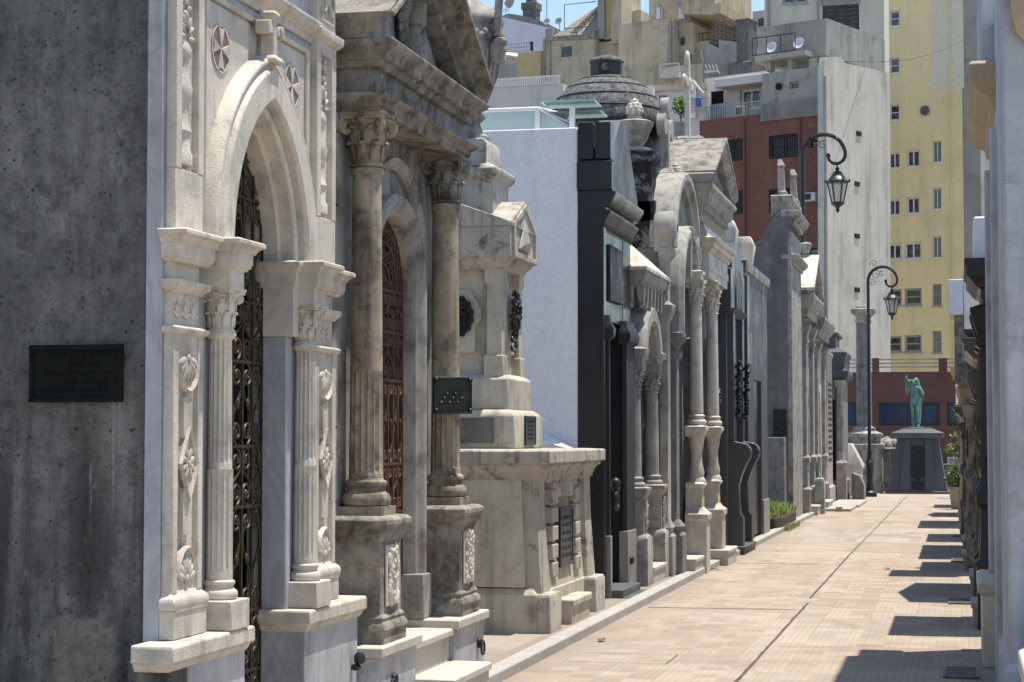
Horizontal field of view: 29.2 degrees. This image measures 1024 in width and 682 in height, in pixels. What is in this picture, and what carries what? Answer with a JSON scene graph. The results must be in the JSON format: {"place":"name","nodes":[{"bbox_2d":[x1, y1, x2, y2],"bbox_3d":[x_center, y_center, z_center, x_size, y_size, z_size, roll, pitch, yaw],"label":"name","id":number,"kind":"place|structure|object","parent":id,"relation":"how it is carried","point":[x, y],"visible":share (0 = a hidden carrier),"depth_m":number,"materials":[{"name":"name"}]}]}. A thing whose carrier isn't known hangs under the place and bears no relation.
{"place":"outdoors","nodes":[
{"label":"outdoors","id":0,"kind":"place"},
{"bbox_2d":[496,41,533,85],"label":"white roofed shed","id":1,"kind":"structure","parent":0,"point":[508,68],"depth_m":132.25,"materials":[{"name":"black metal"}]},
{"bbox_2d":[493,0,560,56],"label":"lilac house","id":2,"kind":"structure","parent":0,"point":[528,26],"depth_m":150.29,"materials":[{"name":"purple paint"}]},
{"bbox_2d":[487,75,567,109],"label":"white balustrade house","id":3,"kind":"structure","parent":0,"point":[527,94],"depth_m":103.13,"materials":[{"name":"white paint"}]},
{"bbox_2d":[518,0,648,85],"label":"pyramid roofed house","id":4,"kind":"structure","parent":0,"point":[569,52],"depth_m":121.20,"materials":[{"name":"beige concrete"}]},
{"bbox_2d":[561,46,571,56],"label":"window","id":5,"kind":"structure","parent":4,"relation":"in","point":[565,51],"depth_m":121.27,"materials":[{"name":"blue glass"}]},
{"bbox_2d":[479,0,764,30],"label":"sky","id":6,"kind":"structure","parent":0,"point":[555,8],"materials":[{"name":"blue"}]},
{"bbox_2d":[483,498,836,664],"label":"tomb terrace paving","id":7,"kind":"structure","parent":0,"point":[500,646],"depth_m":15.04,"materials":[{"name":"stone"}]},
{"bbox_2d":[0,0,366,681],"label":"gothic mausoleum","id":8,"kind":"structure","parent":7,"relation":"on","point":[174,278],"depth_m":8.66,"materials":[{"name":"stone"}]},
{"bbox_2d":[332,0,492,681],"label":"temple mausoleum","id":9,"kind":"structure","parent":7,"relation":"on","point":[413,81],"depth_m":12.20,"materials":[{"name":"beige stone"}]},
{"bbox_2d":[458,0,604,633],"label":"urn monument","id":10,"kind":"object","parent":7,"relation":"on","point":[534,566],"visible":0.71,"depth_m":16.48,"materials":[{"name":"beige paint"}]},
{"bbox_2d":[480,99,645,598],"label":"black granite mausoleum","id":11,"kind":"structure","parent":7,"relation":"on","point":[573,188],"depth_m":19.07,"materials":[{"name":"white stone"}]},
{"bbox_2d":[552,55,704,576],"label":"arched mausoleum","id":12,"kind":"structure","parent":7,"relation":"on","point":[667,240],"depth_m":22.43,"materials":[{"name":"grey stone"}]},
{"bbox_2d":[629,245,670,586],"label":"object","id":13,"kind":"structure","parent":7,"relation":"on","point":[650,281],"depth_m":21.35,"materials":[{"name":"grey stone"}]},
{"bbox_2d":[676,51,703,138],"bbox_3d":[2.369,-0.750,31.331,1.500,7.800,2.400,-1,-3,13],"label":"cross topped tomb","id":14,"kind":"object","parent":7,"relation":"on","point":[686,81],"visible":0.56,"depth_m":31.30,"materials":[{"name":"grey stone"}]},
{"bbox_2d":[670,138,738,572],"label":"pedimented mausoleum","id":15,"kind":"structure","parent":7,"relation":"on","point":[706,164],"depth_m":24.82,"materials":[{"name":"grey stone"}]},
{"bbox_2d":[717,243,760,554],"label":"dark granite mausoleum","id":16,"kind":"structure","parent":7,"relation":"on","point":[738,457],"depth_m":27.12,"materials":[{"name":"black stone"}]},
{"bbox_2d":[721,220,769,537],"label":"polished grey mausoleum","id":17,"kind":"structure","parent":7,"relation":"on","point":[757,282],"depth_m":31.01,"materials":[{"name":"stone"}]},
{"bbox_2d":[754,381,758,533],"bbox_3d":[3.791,1.823,30.725,0.030,2.400,1.100,-1,-3,13],"label":"dark door","id":18,"kind":"structure","parent":17,"relation":"in","point":[755,382],"depth_m":30.96,"materials":[{"name":"black stone"}]},
{"bbox_2d":[753,159,808,516],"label":"curved shoulder mausoleum","id":19,"kind":"structure","parent":7,"relation":"on","point":[780,263],"depth_m":37.90,"materials":[{"name":"grey stone"}]},
{"bbox_2d":[770,510,795,528],"bbox_3d":[4.592,3.214,35.144,0.780,0.260,3.995,-1,-3,13],"label":"planting bed","id":20,"kind":"object","parent":7,"relation":"on","point":[783,520],"visible":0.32,"depth_m":33.87,"materials":[{"name":"stone"}]},
{"bbox_2d":[770,500,799,530],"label":"grass","id":21,"kind":"structure","parent":20,"relation":"in","point":[778,509],"depth_m":34.27,"materials":[{"name":"green plant"}]},
{"bbox_2d":[801,242,823,514],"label":"gabled mausoleum","id":22,"kind":"structure","parent":7,"relation":"on","point":[812,299],"depth_m":40.86,"materials":[{"name":"stone"}]},
{"bbox_2d":[811,317,834,507],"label":"flat corniced mausoleum","id":23,"kind":"structure","parent":7,"relation":"on","point":[825,326],"depth_m":45.11,"materials":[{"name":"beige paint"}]},
{"bbox_2d":[800,125,850,254],"bbox_3d":[6.746,-0.510,42.643,1.253,8.441,0.490,-1,-3,13],"label":"lamp post","id":24,"kind":"object","parent":7,"relation":"on","point":[837,176],"visible":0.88,"depth_m":42.77,"materials":[{"name":"black metal"}]},
{"bbox_2d":[826,352,835,501],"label":"column","id":25,"kind":"structure","parent":7,"relation":"on","point":[832,495],"depth_m":48.43,"materials":[{"name":"stone"}]},
{"bbox_2d":[672,96,691,135],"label":"terrace shrub","id":26,"kind":"object","parent":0,"point":[679,126],"visible":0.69,"depth_m":80.86,"materials":[{"name":"green plant"}]},
{"bbox_2d":[619,0,751,84],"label":"beige block","id":27,"kind":"structure","parent":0,"point":[661,41],"depth_m":107.17,"materials":[{"name":"beige paint"}]},
{"bbox_2d":[656,7,662,18],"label":"window","id":28,"kind":"structure","parent":27,"relation":"in","point":[657,8],"depth_m":108.56,"materials":[{"name":"white"}]},
{"bbox_2d":[678,7,684,19],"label":"window","id":29,"kind":"structure","parent":27,"relation":"in","point":[680,16],"depth_m":107.97,"materials":[{"name":"white"}]},
{"bbox_2d":[681,37,684,44],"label":"window","id":30,"kind":"structure","parent":27,"relation":"in","point":[682,38],"depth_m":107.15,"materials":[{"name":"black glass"}]},
{"bbox_2d":[701,18,776,82],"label":"house","id":31,"kind":"structure","parent":0,"point":[726,50],"depth_m":94.47,"materials":[{"name":"grey concrete"}]},
{"bbox_2d":[502,492,995,681],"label":"pavement","id":32,"kind":"structure","parent":0,"point":[868,617],"depth_m":17.54,"materials":[{"name":"stone"}]},
{"bbox_2d":[577,496,909,681],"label":"pavement joint","id":33,"kind":"object","parent":32,"relation":"on","point":[764,650],"visible":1,"depth_m":17.70,"materials":[{"name":"grey concrete"}]},
{"bbox_2d":[823,332,852,499],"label":"blue grey mausoleum","id":34,"kind":"structure","parent":32,"relation":"on","point":[842,375],"depth_m":50.93,"materials":[{"name":"stone"}]},
{"bbox_2d":[832,400,835,478],"bbox_3d":[8.265,2.776,50.957,0.270,2.500,0.015,-1,-3,13],"label":"door","id":35,"kind":"structure","parent":34,"relation":"in","point":[833,401],"depth_m":50.94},
{"bbox_2d":[836,506,842,511],"bbox_3d":[7.148,3.670,42.868,0.140,0.106,0.160,-1,-3,13],"label":"loose stone","id":36,"kind":"object","parent":32,"relation":"on","point":[839,508],"visible":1,"depth_m":42.80,"materials":[{"name":"beige stone"}]},
{"bbox_2d":[826,505,855,510],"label":"paving slab","id":37,"kind":"structure","parent":32,"relation":"on","point":[845,507],"depth_m":43.72,"materials":[{"name":"stone"}]},
{"bbox_2d":[833,499,866,506],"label":"paving slab","id":38,"kind":"structure","parent":32,"relation":"on","point":[858,503],"depth_m":47.12,"materials":[{"name":"stone"}]},
{"bbox_2d":[848,444,863,495],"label":"sloping tomb","id":39,"kind":"object","parent":32,"relation":"on","point":[855,463],"visible":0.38,"depth_m":54.96,"materials":[{"name":"white stone"}]},
{"bbox_2d":[852,472,865,498],"bbox_3d":[9.171,3.827,51.887,0.320,0.693,0.900,-1,-3,13],"label":"headstone","id":40,"kind":"object","parent":32,"relation":"on","point":[858,488],"visible":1,"depth_m":51.46,"materials":[{"name":"grey stone"}]},
{"bbox_2d":[848,306,884,492],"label":"memorial column","id":41,"kind":"structure","parent":32,"relation":"on","point":[858,436],"depth_m":57.89,"materials":[{"name":"grey stone"}]},
{"bbox_2d":[865,260,900,496],"bbox_3d":[10.158,1.017,53.906,1.067,6.505,0.417,-1,-3,13],"label":"lamp post","id":42,"kind":"object","parent":32,"relation":"on","point":[869,461],"visible":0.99,"depth_m":53.92,"materials":[{"name":"black metal"}]},
{"bbox_2d":[881,436,896,491],"bbox_3d":[11.299,3.710,59.571,1.200,1.688,1.600,-1,-3,13],"label":"draped tomb","id":43,"kind":"object","parent":32,"relation":"on","point":[889,449],"visible":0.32,"depth_m":58.86,"materials":[{"name":"stone"}]},
{"bbox_2d":[885,428,949,493],"bbox_3d":[11.858,3.488,57.298,1.840,1.905,1.720,-1,-3,13],"label":"statue pedestal","id":44,"kind":"object","parent":32,"relation":"on","point":[917,467],"visible":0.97,"depth_m":56.63,"materials":[{"name":"grey stone"}]},
{"bbox_2d":[905,375,923,427],"bbox_3d":[11.774,1.763,57.403,0.556,1.561,0.460,-1,-3,13],"label":"bronze statue","id":45,"kind":"object","parent":44,"relation":"on","point":[916,391],"visible":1,"depth_m":57.33,"materials":[{"name":"teal metal"}]},
{"bbox_2d":[943,464,954,489],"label":"wall","id":46,"kind":"structure","parent":32,"relation":"on","point":[945,466],"depth_m":60.20,"materials":[{"name":"grey stone"}]},
{"bbox_2d":[944,431,958,485],"bbox_3d":[11.915,3.311,52.585,0.684,1.794,0.647,-1,-3,13],"label":"young tree","id":47,"kind":"object","parent":32,"relation":"on","point":[949,452],"visible":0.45,"depth_m":52.58,"materials":[{"name":"green plant"}]},
{"bbox_2d":[944,469,959,508],"bbox_3d":[10.086,3.346,44.406,0.646,0.913,0.636,-1,-3,13],"label":"potted plant","id":48,"kind":"object","parent":32,"relation":"on","point":[953,478],"visible":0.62,"depth_m":44.30,"materials":[{"name":"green plant"}]},
{"bbox_2d":[950,366,963,523],"bbox_3d":[9.660,1.735,36.526,2.900,3.351,3.360,-1,-3,13],"label":"bracketed tomb","id":49,"kind":"object","parent":32,"relation":"on","point":[960,461],"visible":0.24,"depth_m":35.59,"materials":[{"name":"stone"}]},
{"bbox_2d":[951,558,962,561],"bbox_3d":[5.858,2.862,25.631,0.240,0.013,0.600,-1,-3,13],"label":"drain grate","id":50,"kind":"object","parent":32,"relation":"on","point":[956,559],"visible":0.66,"depth_m":25.58,"materials":[{"name":"metal"}]},
{"bbox_2d":[954,404,959,485],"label":"farthest right tomb","id":51,"kind":"object","parent":32,"relation":"on","point":[958,419],"visible":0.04,"depth_m":45.66,"materials":[{"name":"grey stone"}]},
{"bbox_2d":[955,384,959,511],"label":"gabled tomb","id":52,"kind":"object","parent":32,"relation":"on","point":[956,385],"visible":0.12,"depth_m":40.57,"materials":[{"name":"grey stone"}]},
{"bbox_2d":[953,384,965,539],"bbox_3d":[8.565,1.888,31.532,2.860,2.551,2.680,-1,-3,13],"label":"dark flat tomb","id":53,"kind":"object","parent":32,"relation":"on","point":[958,411],"visible":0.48,"depth_m":30.84,"materials":[{"name":"grey stone"}]},
{"bbox_2d":[943,666,979,678],"bbox_3d":[3.058,2.254,13.362,0.240,0.013,0.600,-1,-3,13],"label":"drain grate","id":54,"kind":"object","parent":32,"relation":"on","point":[960,671],"visible":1,"depth_m":13.31,"materials":[{"name":"metal"}]},
{"bbox_2d":[949,279,975,571],"bbox_3d":[6.879,1.057,24.102,2.911,3.475,2.700,-1,-3,13],"label":"white boxed tomb","id":55,"kind":"object","parent":32,"relation":"on","point":[963,368],"visible":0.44,"depth_m":23.54,"materials":[{"name":"grey stone"}]},
{"bbox_2d":[960,395,968,548],"bbox_3d":[7.736,1.538,27.682,2.840,2.869,3.540,-1,-3,13],"label":"granite urn tomb","id":56,"kind":"object","parent":32,"relation":"on","point":[963,400],"visible":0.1,"depth_m":26.72,"materials":[{"name":"stone"}]},
{"bbox_2d":[962,271,979,596],"bbox_3d":[6.148,0.926,20.424,2.840,3.373,2.640,-1,-3,13],"label":"gabled dark tomb","id":57,"kind":"object","parent":32,"relation":"on","point":[968,348],"visible":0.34,"depth_m":19.77,"materials":[{"name":"grey stone"}]},
{"bbox_2d":[964,217,988,629],"bbox_3d":[5.336,0.699,16.821,2.820,3.470,1.800,-1,-3,13],"label":"black granite tomb","id":58,"kind":"object","parent":32,"relation":"on","point":[974,273],"visible":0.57,"depth_m":16.50,"materials":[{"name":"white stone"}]},
{"bbox_2d":[967,0,1023,681],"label":"pale grey mausoleum","id":59,"kind":"structure","parent":32,"relation":"on","point":[995,120],"depth_m":11.34,"materials":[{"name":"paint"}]},
{"bbox_2d":[1017,647,1023,681],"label":"stone plinth","id":60,"kind":"structure","parent":32,"relation":"on","point":[1020,653],"depth_m":9.81,"materials":[{"name":"stone"}]},
{"bbox_2d":[752,10,764,49],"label":"pink tower","id":61,"kind":"structure","parent":0,"point":[759,16],"depth_m":108.55,"materials":[{"name":"pink paint"}]},
{"bbox_2d":[758,18,763,25],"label":"window","id":62,"kind":"structure","parent":61,"relation":"in","point":[761,20],"depth_m":108.44,"materials":[{"name":"grey glass"}]},
{"bbox_2d":[764,0,888,72],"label":"louvred tower","id":63,"kind":"structure","parent":0,"point":[871,17],"depth_m":103.86,"materials":[{"name":"white concrete"}]},
{"bbox_2d":[781,0,807,5],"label":"window","id":64,"kind":"structure","parent":63,"relation":"in","point":[785,2],"depth_m":104.42,"materials":[{"name":"white glass"}]},
{"bbox_2d":[889,0,989,371],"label":"yellow apartment building","id":65,"kind":"structure","parent":0,"point":[939,164],"depth_m":119.23,"materials":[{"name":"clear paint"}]},
{"bbox_2d":[889,11,899,27],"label":"window","id":66,"kind":"structure","parent":65,"relation":"in","point":[894,15],"depth_m":120.89,"materials":[{"name":"white glass"}]},
{"bbox_2d":[890,58,899,74],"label":"window","id":67,"kind":"structure","parent":65,"relation":"in","point":[894,66],"depth_m":120.74,"materials":[{"name":"white glass"}]},
{"bbox_2d":[890,105,899,121],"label":"window","id":68,"kind":"structure","parent":65,"relation":"in","point":[894,109],"depth_m":120.62,"materials":[{"name":"white glass"}]},
{"bbox_2d":[890,152,900,169],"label":"window","id":69,"kind":"structure","parent":65,"relation":"in","point":[894,157],"depth_m":120.45,"materials":[{"name":"white glass"}]},
{"bbox_2d":[890,199,900,216],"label":"window","id":70,"kind":"structure","parent":65,"relation":"in","point":[894,204],"depth_m":120.33,"materials":[{"name":"white glass"}]},
{"bbox_2d":[890,244,902,260],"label":"window","id":71,"kind":"structure","parent":65,"relation":"in","point":[895,249],"depth_m":120.18,"materials":[{"name":"white glass"}]},
{"bbox_2d":[890,289,902,306],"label":"window","id":72,"kind":"structure","parent":65,"relation":"in","point":[897,291],"depth_m":120.04,"materials":[{"name":"grey glass"}]},
{"bbox_2d":[890,336,902,352],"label":"window","id":73,"kind":"structure","parent":65,"relation":"in","point":[895,341],"depth_m":119.95,"materials":[{"name":"grey glass"}]},
{"bbox_2d":[905,150,920,168],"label":"window","id":74,"kind":"structure","parent":65,"relation":"in","point":[913,157],"depth_m":119.89,"materials":[{"name":"white glass"}]},
{"bbox_2d":[905,197,920,215],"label":"window","id":75,"kind":"structure","parent":65,"relation":"in","point":[913,203],"depth_m":119.77,"materials":[{"name":"white glass"}]},
{"bbox_2d":[903,242,922,260],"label":"window","id":76,"kind":"structure","parent":65,"relation":"in","point":[913,251],"depth_m":119.66,"materials":[{"name":"white glass"}]},
{"bbox_2d":[903,288,922,306],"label":"window","id":77,"kind":"structure","parent":65,"relation":"in","point":[913,297],"depth_m":119.54,"materials":[{"name":"grey glass"}]},
{"bbox_2d":[903,335,922,353],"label":"window","id":78,"kind":"structure","parent":65,"relation":"in","point":[913,343],"depth_m":119.42,"materials":[{"name":"grey glass"}]},
{"bbox_2d":[920,105,929,115],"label":"round window","id":79,"kind":"structure","parent":65,"relation":"in","point":[924,110],"depth_m":119.51,"materials":[{"name":"grey glass"}]},
{"bbox_2d":[931,141,942,163],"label":"window","id":80,"kind":"structure","parent":65,"relation":"in","point":[937,154],"depth_m":119.22,"materials":[{"name":"grey glass"}]},
{"bbox_2d":[931,188,942,210],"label":"window","id":81,"kind":"structure","parent":65,"relation":"in","point":[937,201],"depth_m":119.07,"materials":[{"name":"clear glass"}]},
{"bbox_2d":[931,236,942,258],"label":"window","id":82,"kind":"structure","parent":65,"relation":"in","point":[937,250],"depth_m":118.96,"materials":[{"name":"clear glass"}]},
{"bbox_2d":[931,284,942,306],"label":"window","id":83,"kind":"structure","parent":65,"relation":"in","point":[937,298],"depth_m":118.84,"materials":[{"name":"grey glass"}]},
{"bbox_2d":[931,331,942,353],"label":"window","id":84,"kind":"structure","parent":65,"relation":"in","point":[937,345],"depth_m":118.73,"materials":[{"name":"grey glass"}]},
{"bbox_2d":[948,598,970,603],"bbox_3d":[4.391,2.543,19.204,0.240,0.013,0.600,-1,-3,13],"label":"drain grate","id":85,"kind":"object","parent":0,"point":[959,600],"visible":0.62,"depth_m":19.07,"materials":[{"name":"metal"}]},
{"label":"ground","id":86,"kind":"structure","parent":0,"visible":0},
{"bbox_2d":[489,512,814,681],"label":"kerb","id":87,"kind":"structure","parent":86,"relation":"on","point":[508,667],"depth_m":16.35,"materials":[{"name":"stone"}]},
{"bbox_2d":[815,478,825,513],"bbox_3d":[6.565,3.294,41.811,0.200,0.760,0.350,-1,-3,13],"label":"stone post","id":88,"kind":"object","parent":87,"relation":"on","point":[819,490],"visible":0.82,"depth_m":41.65,"materials":[{"name":"stone"}]},
{"bbox_2d":[644,79,710,138],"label":"terrace house","id":89,"kind":"structure","parent":86,"relation":"on","point":[700,97],"depth_m":88.97,"materials":[{"name":"white paint"}]},
{"bbox_2d":[700,67,817,254],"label":"red brick building","id":90,"kind":"structure","parent":86,"relation":"on","point":[760,121],"depth_m":86.81,"materials":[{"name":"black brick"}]},
{"bbox_2d":[712,91,723,103],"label":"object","id":91,"kind":"structure","parent":90,"relation":"in","point":[717,97],"depth_m":90.37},
{"bbox_2d":[728,138,742,160],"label":"window","id":92,"kind":"structure","parent":90,"relation":"in","point":[735,146],"depth_m":87.76,"materials":[{"name":"black metal"}]},
{"bbox_2d":[733,190,742,213],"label":"window","id":93,"kind":"structure","parent":90,"relation":"in","point":[739,205],"depth_m":87.50,"materials":[{"name":"black metal"}]},
{"bbox_2d":[742,88,759,110],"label":"window","id":94,"kind":"structure","parent":90,"relation":"in","point":[748,95],"depth_m":89.36,"materials":[{"name":"clear glass"}]},
{"bbox_2d":[769,133,797,158],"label":"window","id":95,"kind":"structure","parent":90,"relation":"in","point":[782,146],"depth_m":86.33,"materials":[{"name":"black metal"}]},
{"bbox_2d":[769,188,797,211],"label":"window","id":96,"kind":"structure","parent":90,"relation":"in","point":[773,192],"depth_m":86.48,"materials":[{"name":"black metal"}]},
{"bbox_2d":[791,82,798,89],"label":"window","id":97,"kind":"structure","parent":90,"relation":"in","point":[794,85],"depth_m":86.21,"materials":[{"name":"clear glass"}]},
{"bbox_2d":[809,248,817,254],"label":"window","id":98,"kind":"structure","parent":90,"relation":"in","point":[814,251],"depth_m":85.33,"materials":[{"name":"black metal"}]},
{"bbox_2d":[811,141,817,147],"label":"window","id":99,"kind":"structure","parent":90,"relation":"in","point":[812,142],"depth_m":85.54,"materials":[{"name":"grey glass"}]},
{"bbox_2d":[752,18,884,72],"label":"terrace house","id":100,"kind":"structure","parent":90,"relation":"on","point":[798,45],"depth_m":90.34,"materials":[{"name":"grey concrete"}]},
{"bbox_2d":[818,57,890,371],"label":"white party wall building","id":101,"kind":"structure","parent":86,"relation":"on","point":[854,117],"depth_m":86.81,"materials":[{"name":"grey concrete"}]},
{"bbox_2d":[846,40,962,61],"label":"overhead cable","id":102,"kind":"object","parent":101,"relation":"attached to","point":[903,60],"visible":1,"depth_m":97.34,"materials":[{"name":"black metal"}]},
{"bbox_2d":[848,358,959,471],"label":"brick annex","id":103,"kind":"object","parent":86,"relation":"on","point":[891,408],"visible":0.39,"depth_m":72.59,"materials":[{"name":"red brick"}]},
{"bbox_2d":[848,402,855,424],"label":"window","id":104,"kind":"structure","parent":103,"relation":"in","point":[851,405],"depth_m":73.09,"materials":[{"name":"blue glass"}]},
{"bbox_2d":[879,402,939,425],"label":"window","id":105,"kind":"structure","parent":103,"relation":"in","point":[890,414],"depth_m":72.66,"materials":[{"name":"blue glass"}]},
{"bbox_2d":[947,403,957,424],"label":"window","id":106,"kind":"structure","parent":103,"relation":"in","point":[951,417],"depth_m":72.27,"materials":[{"name":"blue glass"}]}
]}

